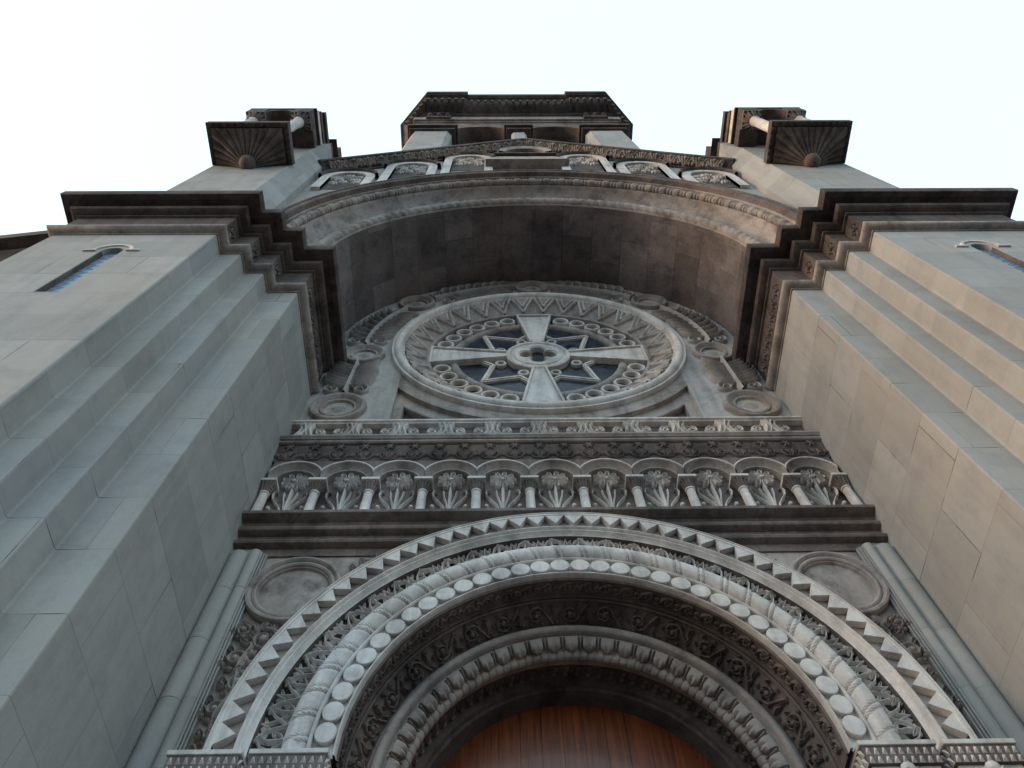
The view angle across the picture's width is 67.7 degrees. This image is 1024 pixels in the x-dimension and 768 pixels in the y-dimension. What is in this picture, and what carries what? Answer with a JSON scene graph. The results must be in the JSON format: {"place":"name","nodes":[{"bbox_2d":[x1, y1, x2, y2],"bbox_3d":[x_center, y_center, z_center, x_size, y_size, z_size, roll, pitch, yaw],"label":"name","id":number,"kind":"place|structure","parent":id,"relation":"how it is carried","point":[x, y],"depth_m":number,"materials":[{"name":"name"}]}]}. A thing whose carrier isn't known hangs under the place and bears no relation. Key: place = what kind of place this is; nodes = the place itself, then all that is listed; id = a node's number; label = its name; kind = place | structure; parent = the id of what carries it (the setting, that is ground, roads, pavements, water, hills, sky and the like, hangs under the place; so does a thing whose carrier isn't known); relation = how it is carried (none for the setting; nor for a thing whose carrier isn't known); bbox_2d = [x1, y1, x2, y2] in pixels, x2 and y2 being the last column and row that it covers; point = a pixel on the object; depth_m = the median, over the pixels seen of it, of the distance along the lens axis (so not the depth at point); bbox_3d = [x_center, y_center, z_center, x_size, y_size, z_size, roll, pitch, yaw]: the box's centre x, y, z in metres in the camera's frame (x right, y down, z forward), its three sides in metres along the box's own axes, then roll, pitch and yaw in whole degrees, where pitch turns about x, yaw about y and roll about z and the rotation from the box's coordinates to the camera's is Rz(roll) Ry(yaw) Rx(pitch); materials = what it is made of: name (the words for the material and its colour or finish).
{"place":"outdoors","nodes":[
{"label":"outdoors","id":0,"kind":"place"},
{"bbox_2d":[0,91,1023,767],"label":"church","id":1,"kind":"structure","parent":0,"point":[566,429],"depth_m":10.52,"materials":[{"name":"stone"}]},
{"bbox_2d":[35,244,139,291],"bbox_3d":[-6.497,-1.752,11.676,0.910,2.375,0.150,0,-64,-1],"label":"slit window","id":2,"kind":"structure","parent":1,"relation":"in","point":[72,275],"depth_m":11.73,"materials":[{"name":"blue glass"}]},
{"bbox_2d":[391,292,686,413],"bbox_3d":[0.580,-0.729,17.010,6.440,6.440,0.625,0,-64,-1],"label":"rose window","id":3,"kind":"structure","parent":1,"relation":"in","point":[483,352],"depth_m":16.96,"materials":[{"name":"stone"}]},
{"bbox_2d":[442,705,713,767],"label":"door","id":4,"kind":"structure","parent":1,"relation":"in","point":[564,736],"depth_m":8.94,"materials":[{"name":"brown wood"}]},
{"bbox_2d":[955,240,1023,271],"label":"slit window","id":5,"kind":"structure","parent":1,"relation":"in","point":[1016,263],"depth_m":12.43,"materials":[{"name":"clear glass"}]},
{"bbox_2d":[0,0,1023,234],"label":"sky","id":6,"kind":"structure","parent":0,"point":[96,95],"materials":[{"name":"white"}]}
]}

